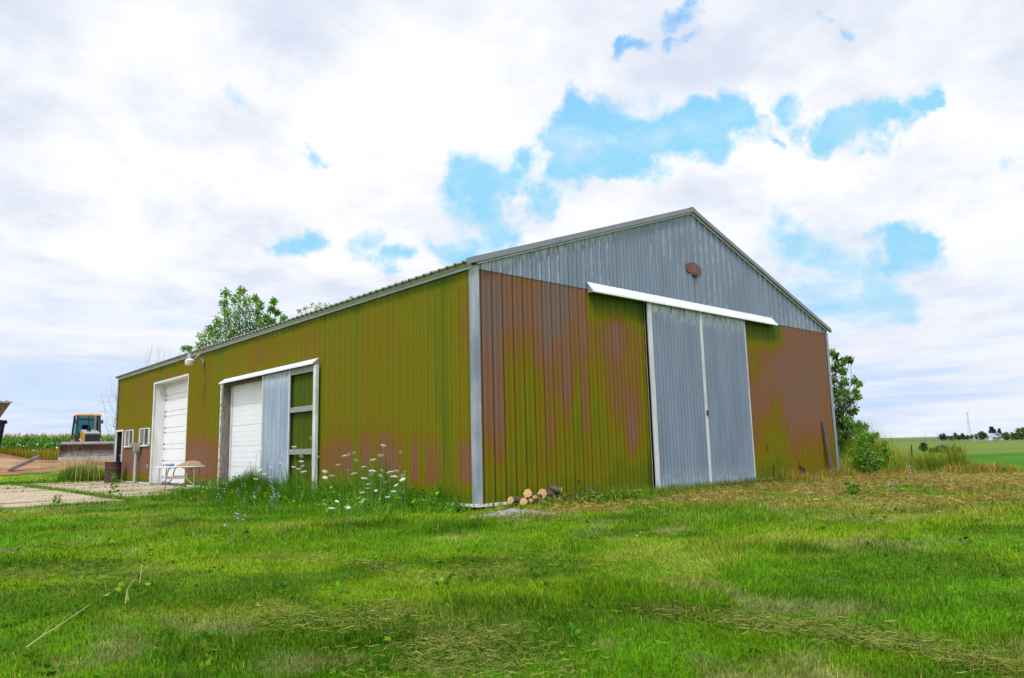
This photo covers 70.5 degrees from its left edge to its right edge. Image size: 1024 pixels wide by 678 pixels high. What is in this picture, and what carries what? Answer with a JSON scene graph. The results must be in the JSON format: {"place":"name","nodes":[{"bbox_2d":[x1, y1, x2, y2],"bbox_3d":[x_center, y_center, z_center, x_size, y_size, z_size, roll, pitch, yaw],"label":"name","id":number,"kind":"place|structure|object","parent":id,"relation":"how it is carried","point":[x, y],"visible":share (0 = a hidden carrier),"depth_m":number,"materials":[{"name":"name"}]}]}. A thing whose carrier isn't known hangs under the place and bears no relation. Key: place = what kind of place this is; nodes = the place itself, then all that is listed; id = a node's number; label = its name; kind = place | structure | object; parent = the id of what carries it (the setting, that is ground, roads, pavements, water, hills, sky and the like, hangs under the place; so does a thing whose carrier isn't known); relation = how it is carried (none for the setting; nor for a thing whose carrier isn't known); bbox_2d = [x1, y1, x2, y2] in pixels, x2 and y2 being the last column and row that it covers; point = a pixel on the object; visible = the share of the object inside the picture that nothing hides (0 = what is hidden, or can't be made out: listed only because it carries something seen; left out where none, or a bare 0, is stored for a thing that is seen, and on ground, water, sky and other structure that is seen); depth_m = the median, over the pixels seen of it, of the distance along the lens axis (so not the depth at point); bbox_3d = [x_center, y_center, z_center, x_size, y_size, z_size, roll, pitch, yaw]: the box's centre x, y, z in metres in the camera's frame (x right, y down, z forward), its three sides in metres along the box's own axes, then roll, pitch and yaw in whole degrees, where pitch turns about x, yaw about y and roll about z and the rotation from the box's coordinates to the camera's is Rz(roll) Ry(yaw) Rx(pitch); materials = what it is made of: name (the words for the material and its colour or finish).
{"place":"outdoors","nodes":[
{"label":"outdoors","id":0,"kind":"place"},
{"bbox_2d":[0,474,75,484],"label":"verge grass","id":1,"kind":"structure","parent":0,"point":[56,480],"depth_m":28.82,"materials":[{"name":"green plant"}]},
{"bbox_2d":[0,454,112,475],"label":"dirt track","id":2,"kind":"structure","parent":0,"point":[9,461],"depth_m":33.05,"materials":[{"name":"soil"}]},
{"bbox_2d":[7,455,40,471],"bbox_3d":[-21.221,5.415,31.492,0.200,0.680,1.213,-8,-11,37],"label":"timber","id":3,"kind":"object","parent":2,"relation":"on","point":[26,462],"visible":1,"depth_m":31.42,"materials":[{"name":"grey wood"}]},
{"bbox_2d":[108,454,472,519],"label":"tall grass","id":4,"kind":"structure","parent":0,"point":[250,482],"depth_m":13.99,"materials":[{"name":"green plant"}]},
{"bbox_2d":[0,436,1023,677],"bbox_3d":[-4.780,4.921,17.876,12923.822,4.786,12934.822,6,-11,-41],"label":"ground","id":5,"kind":"structure","parent":0,"point":[978,447],"depth_m":6.30,"materials":[{"name":"green plant"}]},
{"bbox_2d":[0,420,6,446],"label":"skip","id":6,"kind":"object","parent":5,"relation":"on","point":[2,423],"visible":1,"depth_m":36.97,"materials":[{"name":"black metal"}]},
{"bbox_3d":[-28.048,4.192,36.651,3.497,0.448,1.921,6,-11,-41],"label":"rubble heap","id":7,"kind":"object","parent":6,"relation":"in","visible":0},
{"bbox_2d":[0,400,11,416],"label":"loader bucket","id":8,"kind":"object","parent":7,"relation":"on","point":[5,404],"visible":1,"depth_m":37.13,"materials":[{"name":"metal"}]},
{"bbox_2d":[0,444,58,459],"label":"weed strip","id":9,"kind":"object","parent":5,"relation":"on","point":[45,455],"visible":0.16,"depth_m":39.94,"materials":[{"name":"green plant"}]},
{"bbox_2d":[52,494,61,503],"bbox_3d":[-9.659,3.420,15.363,0.201,0.251,0.200,1,-9,-15],"label":"weed","id":10,"kind":"object","parent":5,"relation":"on","point":[57,500],"visible":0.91,"depth_m":15.36,"materials":[{"name":"green plant"}]},
{"bbox_2d":[0,432,114,452],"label":"maize crop","id":11,"kind":"object","parent":5,"relation":"on","point":[41,440],"visible":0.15,"depth_m":51.66,"materials":[{"name":"green plant"}]},
{"bbox_2d":[26,604,89,647],"bbox_3d":[-3.023,1.909,4.837,0.014,0.157,0.528,-3,-9,10],"label":"dry stalk","id":12,"kind":"object","parent":5,"relation":"on","point":[54,628],"visible":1,"depth_m":4.77,"materials":[{"name":"beige plant"}]},
{"bbox_2d":[38,444,112,481],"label":"seed stalks","id":13,"kind":"object","parent":5,"relation":"on","point":[88,461],"visible":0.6,"depth_m":29.88,"materials":[{"name":"green plant"}]},
{"bbox_2d":[54,463,104,481],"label":"tall grass","id":14,"kind":"structure","parent":5,"relation":"on","point":[62,475],"depth_m":29.44,"materials":[{"name":"green plant"}]},
{"bbox_2d":[58,414,113,459],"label":"bulldozer","id":15,"kind":"object","parent":5,"relation":"on","point":[84,428],"visible":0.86,"depth_m":40.08,"materials":[{"name":"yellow metal"}]},
{"bbox_2d":[0,481,192,508],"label":"concrete pad","id":16,"kind":"object","parent":5,"relation":"on","point":[19,496],"visible":0.59,"depth_m":19.57,"materials":[{"name":"beige concrete"}]},
{"bbox_2d":[104,462,121,482],"bbox_3d":[-14.926,4.992,27.068,0.580,0.790,0.580,6,-11,-41],"label":"steel drum","id":17,"kind":"object","parent":16,"relation":"on","point":[112,467],"visible":0.81,"depth_m":26.85,"materials":[{"name":"brown metal"}]},
{"bbox_2d":[155,465,204,492],"bbox_3d":[-8.791,3.698,19.146,1.194,0.660,0.774,0,-9,-9],"label":"patio table","id":18,"kind":"object","parent":16,"relation":"on","point":[186,476],"visible":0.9,"depth_m":18.91,"materials":[{"name":"white metal"}]},
{"bbox_2d":[176,461,202,465],"bbox_3d":[-8.591,3.312,19.287,0.640,0.144,0.380,1,-9,-17],"label":"burlap sack","id":19,"kind":"object","parent":18,"relation":"on","point":[192,463],"visible":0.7,"depth_m":19.17,"materials":[{"name":"beige fabric"}]},
{"bbox_2d":[0,481,203,509],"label":"joint grass","id":20,"kind":"structure","parent":5,"relation":"on","point":[42,486],"depth_m":18.94,"materials":[{"name":"green plant"}]},
{"bbox_2d":[94,377,116,448],"bbox_3d":[-18.707,3.794,33.897,2.061,4.175,2.187,1,-9,-16],"label":"bare shrub","id":21,"kind":"object","parent":5,"relation":"on","point":[109,416],"visible":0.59,"depth_m":33.97,"materials":[{"name":"brown plant"}]},
{"bbox_2d":[130,443,139,482],"bbox_3d":[-13.610,4.475,26.118,0.320,1.430,0.330,6,-11,-41],"label":"meter post","id":22,"kind":"object","parent":5,"relation":"on","point":[136,448],"visible":0.97,"depth_m":26.07,"materials":[{"name":"grey metal"}]},
{"bbox_2d":[145,346,170,366],"bbox_3d":[-18.597,3.364,37.910,1.533,6.206,1.598,-1,-8,-1],"label":"bare shrub","id":23,"kind":"object","parent":5,"relation":"on","point":[149,357],"visible":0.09,"depth_m":37.99,"materials":[{"name":"grey plant"}]},
{"bbox_2d":[180,345,194,353],"bbox_3d":[-17.620,3.422,38.615,1.324,6.359,1.592,2,-9,-19],"label":"leafy sapling","id":24,"kind":"object","parent":5,"relation":"on","point":[189,348],"visible":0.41,"depth_m":39.11,"materials":[{"name":"green plant"}]},
{"bbox_2d":[224,513,244,541],"bbox_3d":[-3.267,2.242,8.548,0.251,0.367,0.129,-1,-8,-3],"label":"chicory","id":25,"kind":"object","parent":5,"relation":"on","point":[234,527],"visible":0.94,"depth_m":8.53,"materials":[{"name":"green plant"}]},
{"bbox_2d":[194,284,287,349],"bbox_3d":[-13.896,1.707,36.636,6.040,9.039,3.898,-2,-8,1],"label":"leafy tree","id":26,"kind":"object","parent":5,"relation":"on","point":[266,319],"visible":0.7,"depth_m":36.31,"materials":[{"name":"green plant"}]},
{"bbox_2d":[310,437,312,498],"bbox_3d":[-4.088,2.669,14.689,0.096,1.361,0.110,3,-10,-29],"label":"wild carrot","id":27,"kind":"object","parent":5,"relation":"on","point":[311,464],"visible":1,"depth_m":14.73,"materials":[{"name":"green plant"}]},
{"bbox_2d":[297,295,353,313],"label":"leafy tree","id":28,"kind":"object","parent":5,"relation":"on","point":[299,311],"visible":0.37,"depth_m":40.75,"materials":[{"name":"green plant"}]},
{"bbox_2d":[380,444,384,506],"bbox_3d":[-2.170,2.344,12.180,0.101,1.134,0.152,1,-9,-19],"label":"wild carrot","id":29,"kind":"object","parent":5,"relation":"on","point":[384,471],"visible":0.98,"depth_m":12.22,"materials":[{"name":"green plant"}]},
{"bbox_2d":[399,477,405,503],"bbox_3d":[-1.754,2.516,11.569,0.101,0.591,0.105,-4,-9,17],"label":"wild carrot","id":30,"kind":"object","parent":5,"relation":"on","point":[401,479],"visible":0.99,"depth_m":11.60,"materials":[{"name":"white plant"}]},
{"bbox_2d":[400,473,405,509],"bbox_3d":[-1.810,2.554,11.970,0.105,0.657,0.101,-4,-9,16],"label":"wild carrot","id":31,"kind":"object","parent":5,"relation":"on","point":[401,475],"visible":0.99,"depth_m":11.99,"materials":[{"name":"green plant"}]},
{"bbox_2d":[449,496,464,514],"bbox_3d":[-0.865,2.610,11.363,0.268,0.349,0.253,-1,-9,-5],"label":"weed","id":32,"kind":"object","parent":5,"relation":"on","point":[459,506],"visible":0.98,"depth_m":11.33,"materials":[{"name":"green plant"}]},
{"bbox_2d":[113,207,839,510],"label":"pole barn","id":33,"kind":"structure","parent":5,"relation":"on","point":[632,353],"depth_m":15.39,"materials":[{"name":"green metal"}]},
{"bbox_2d":[114,429,123,467],"bbox_3d":[-15.381,4.576,28.436,0.180,2.000,1.040,6,-11,-41],"label":"entry door","id":34,"kind":"structure","parent":33,"relation":"in","point":[122,430],"depth_m":28.60,"materials":[{"name":"white paint"}]},
{"bbox_2d":[124,430,133,446],"bbox_3d":[-14.506,3.772,27.415,0.075,0.645,1.090,6,-11,-41],"label":"window","id":35,"kind":"structure","parent":33,"relation":"in","point":[129,434],"depth_m":27.45,"materials":[{"name":"white metal"}]},
{"bbox_2d":[139,428,149,446],"bbox_3d":[-13.205,3.526,25.978,0.075,0.645,1.152,6,-11,-41],"label":"window","id":36,"kind":"structure","parent":33,"relation":"in","point":[143,432],"depth_m":25.95,"materials":[{"name":"white metal"}]},
{"bbox_2d":[162,382,187,483],"bbox_3d":[-11.090,3.136,24.267,0.065,3.370,3.590,6,-11,-41],"label":"overhead door","id":37,"kind":"structure","parent":33,"relation":"in","point":[176,395],"depth_m":24.70,"materials":[{"name":"white metal"}]},
{"bbox_2d":[185,354,204,368],"bbox_3d":[-9.461,0.698,21.585,0.273,0.529,0.864,-2,-9,4],"label":"yard lamp","id":38,"kind":"object","parent":33,"relation":"attached to","point":[189,360],"visible":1,"depth_m":21.26,"materials":[{"name":"white metal"}]},
{"bbox_2d":[228,380,261,480],"bbox_3d":[-6.986,2.568,19.478,0.090,2.860,3.100,6,-11,-41],"label":"overhead door","id":39,"kind":"structure","parent":33,"relation":"in","point":[246,399],"depth_m":19.86,"materials":[{"name":"white paint"}]},
{"bbox_2d":[260,364,318,489],"bbox_3d":[-5.326,2.205,17.182,0.080,2.940,2.960,6,-11,-41],"label":"side sliding door","id":40,"kind":"structure","parent":33,"relation":"in","point":[276,411],"depth_m":17.46,"materials":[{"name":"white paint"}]},
{"bbox_2d":[644,302,710,489],"bbox_3d":[3.627,1.257,15.808,1.955,4.075,0.100,6,-11,-41],"label":"sliding door","id":41,"kind":"structure","parent":33,"relation":"in","point":[674,355],"depth_m":15.73,"materials":[{"name":"grey metal"}]},
{"bbox_2d":[686,262,700,276],"bbox_3d":[4.259,-1.626,16.909,0.590,0.340,0.050,6,-11,-41],"label":"wall plate","id":42,"kind":"object","parent":33,"relation":"attached to","point":[693,269],"depth_m":16.89,"materials":[{"name":"brown metal"}]},
{"bbox_2d":[700,312,755,484],"bbox_3d":[5.080,1.424,17.096,1.928,4.075,0.100,6,-11,-41],"label":"sliding door","id":43,"kind":"structure","parent":33,"relation":"in","point":[724,348],"depth_m":17.07,"materials":[{"name":"grey metal"}]},
{"bbox_2d":[0,544,1023,677],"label":"hay clippings","id":44,"kind":"object","parent":5,"relation":"on","point":[791,623],"visible":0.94,"depth_m":4.75,"materials":[{"name":"plant"}]},
{"bbox_2d":[0,481,1023,677],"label":"clover leaves","id":45,"kind":"object","parent":5,"relation":"on","point":[530,638],"visible":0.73,"depth_m":6.16,"materials":[{"name":"green plant"}]},
{"bbox_2d":[470,508,554,517],"bbox_3d":[0.018,2.558,10.653,1.272,0.129,0.516,-1,-8,-1],"label":"ash pile","id":46,"kind":"object","parent":5,"relation":"on","point":[510,511],"visible":0.59,"depth_m":10.59,"materials":[{"name":"grey"}]},
{"bbox_2d":[507,496,521,502],"bbox_3d":[0.043,2.603,11.719,0.120,0.121,0.287,-6,-10,28],"label":"log","id":47,"kind":"object","parent":5,"relation":"on","point":[514,499],"visible":1,"depth_m":11.63,"materials":[{"name":"brown wood"}]},
{"bbox_2d":[520,498,529,505],"bbox_3d":[0.243,2.687,11.831,0.140,0.202,0.307,-5,-9,23],"label":"log","id":48,"kind":"object","parent":5,"relation":"on","point":[523,501],"visible":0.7,"depth_m":11.72,"materials":[{"name":"beige wood"}]},
{"bbox_2d":[523,489,535,498],"bbox_3d":[0.313,2.627,12.134,0.159,0.241,0.348,-5,-9,21],"label":"log","id":49,"kind":"object","parent":5,"relation":"on","point":[528,493],"visible":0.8,"depth_m":12.00,"materials":[{"name":"beige wood"}]},
{"bbox_2d":[538,489,553,498],"bbox_3d":[0.579,2.625,12.254,0.174,0.202,0.369,-5,-9,24],"label":"log","id":50,"kind":"object","parent":5,"relation":"on","point":[544,492],"visible":0.74,"depth_m":12.12,"materials":[{"name":"beige wood"}]},
{"bbox_2d":[399,481,734,517],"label":"weedy grass","id":51,"kind":"structure","parent":5,"relation":"on","point":[646,492],"depth_m":13.12,"materials":[{"name":"green plant"}]},
{"bbox_2d":[521,490,643,503],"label":"bark litter","id":52,"kind":"object","parent":5,"relation":"on","point":[573,496],"visible":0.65,"depth_m":12.41,"materials":[{"name":"wood"}]},
{"bbox_2d":[548,485,561,494],"bbox_3d":[0.741,2.602,12.470,0.241,0.191,0.143,0,-9,-12],"label":"log","id":53,"kind":"object","parent":52,"relation":"on","point":[557,490],"visible":0.88,"depth_m":12.42,"materials":[{"name":"wood"}]},
{"bbox_2d":[468,470,851,512],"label":"edge grass","id":54,"kind":"structure","parent":5,"relation":"on","point":[763,480],"depth_m":16.12,"materials":[{"name":"plant"}]},
{"bbox_2d":[474,470,1023,520],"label":"dead straw","id":55,"kind":"object","parent":5,"relation":"on","point":[982,474],"visible":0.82,"depth_m":13.67,"materials":[{"name":"beige plant"}]},
{"bbox_2d":[822,421,832,470],"bbox_3d":[8.785,3.042,20.125,0.155,1.540,0.150,6,-11,-41],"label":"leaning board","id":56,"kind":"object","parent":5,"relation":"on","point":[827,444],"visible":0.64,"depth_m":20.12,"materials":[{"name":"grey wood"}]},
{"bbox_2d":[829,348,870,458],"bbox_3d":[10.472,2.236,22.537,1.346,3.999,2.424,-5,-9,22],"label":"tree","id":57,"kind":"object","parent":5,"relation":"on","point":[843,426],"visible":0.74,"depth_m":22.33,"materials":[{"name":"green plant"}]},
{"bbox_2d":[844,481,859,494],"bbox_3d":[6.115,2.684,12.954,0.326,0.271,0.304,6,-11,-41],"label":"weed","id":58,"kind":"object","parent":5,"relation":"on","point":[851,490],"visible":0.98,"depth_m":12.94,"materials":[{"name":"green plant"}]},
{"bbox_2d":[847,430,891,473],"bbox_3d":[10.212,3.318,20.811,1.208,1.394,2.541,-6,-10,30],"label":"leafy bush","id":59,"kind":"object","parent":5,"relation":"on","point":[863,440],"visible":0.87,"depth_m":20.41,"materials":[{"name":"green plant"}]},
{"bbox_2d":[890,481,897,500],"bbox_3d":[6.124,2.443,11.586,0.129,0.367,0.251,-9,-12,43],"label":"chicory","id":60,"kind":"object","parent":5,"relation":"on","point":[895,491],"visible":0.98,"depth_m":11.58,"materials":[{"name":"green plant"}]},
{"bbox_2d":[771,457,1023,482],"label":"dead grass","id":61,"kind":"structure","parent":5,"relation":"on","point":[852,471],"depth_m":19.39,"materials":[{"name":"plant"}]},
{"bbox_2d":[918,442,928,452],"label":"field bush","id":62,"kind":"object","parent":5,"relation":"on","point":[922,446],"visible":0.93,"depth_m":52.98,"materials":[{"name":"green plant"}]},
{"bbox_2d":[838,418,1023,471],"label":"rank grass","id":63,"kind":"structure","parent":5,"relation":"on","point":[921,462],"depth_m":21.06,"materials":[{"name":"green plant"}]},
{"bbox_2d":[929,448,938,453],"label":"field bush","id":64,"kind":"object","parent":5,"relation":"on","point":[933,450],"visible":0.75,"depth_m":50.91,"materials":[{"name":"green plant"}]},
{"bbox_2d":[935,444,950,451],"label":"field bush","id":65,"kind":"object","parent":5,"relation":"on","point":[941,446],"visible":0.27,"depth_m":53.94,"materials":[{"name":"green plant"}]},
{"bbox_2d":[938,433,948,440],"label":"broadleaf tree","id":66,"kind":"object","parent":5,"relation":"on","point":[943,436],"visible":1,"depth_m":559.90,"materials":[{"name":"green plant"}]},
{"bbox_2d":[939,447,952,453],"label":"field bush","id":67,"kind":"object","parent":5,"relation":"on","point":[943,450],"visible":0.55,"depth_m":49.95,"materials":[{"name":"green plant"}]},
{"bbox_2d":[966,412,970,434],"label":"radio mast","id":68,"kind":"object","parent":5,"relation":"on","point":[968,423],"visible":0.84,"depth_m":903.00,"materials":[{"name":"metal"}]},
{"bbox_2d":[976,431,988,440],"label":"broadleaf tree","id":69,"kind":"object","parent":5,"relation":"on","point":[982,435],"visible":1,"depth_m":569.51,"materials":[{"name":"green plant"}]},
{"bbox_2d":[970,433,1003,440],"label":"farm shed","id":70,"kind":"structure","parent":5,"relation":"on","point":[990,435],"depth_m":640.91,"materials":[{"name":"white metal"}]},
{"bbox_2d":[988,426,996,433],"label":"conifer tree","id":71,"kind":"object","parent":5,"relation":"on","point":[992,429],"visible":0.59,"depth_m":699.99,"materials":[{"name":"green plant"}]},
{"bbox_2d":[1000,432,1012,439],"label":"broadleaf tree","id":72,"kind":"object","parent":5,"relation":"on","point":[1005,435],"visible":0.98,"depth_m":554.28,"materials":[{"name":"green plant"}]},
{"bbox_2d":[1012,434,1020,439],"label":"broadleaf tree","id":73,"kind":"object","parent":5,"relation":"on","point":[1017,437],"visible":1,"depth_m":549.49,"materials":[{"name":"green plant"}]},
{"bbox_2d":[1014,427,1023,439],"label":"broadleaf tree","id":74,"kind":"object","parent":5,"relation":"on","point":[1020,434],"visible":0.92,"depth_m":570.43,"materials":[{"name":"green plant"}]},
{"bbox_2d":[0,0,1023,437],"label":"sky","id":75,"kind":"structure","parent":0,"point":[158,158],"materials":[{"name":"white"}]},
{"bbox_2d":[927,452,1023,475],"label":"crop field","id":76,"kind":"structure","parent":0,"point":[1009,458],"depth_m":32.64,"materials":[{"name":"plant"}]},
{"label":"log","id":77,"kind":"object","parent":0,"visible":0},
{"bbox_2d":[532,494,541,498],"bbox_3d":[0.461,2.635,12.087,0.085,0.100,0.340,-7,-10,32],"label":"log","id":78,"kind":"object","parent":77,"relation":"on","point":[535,496],"visible":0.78,"depth_m":11.96,"materials":[{"name":"brown wood"}]}
]}

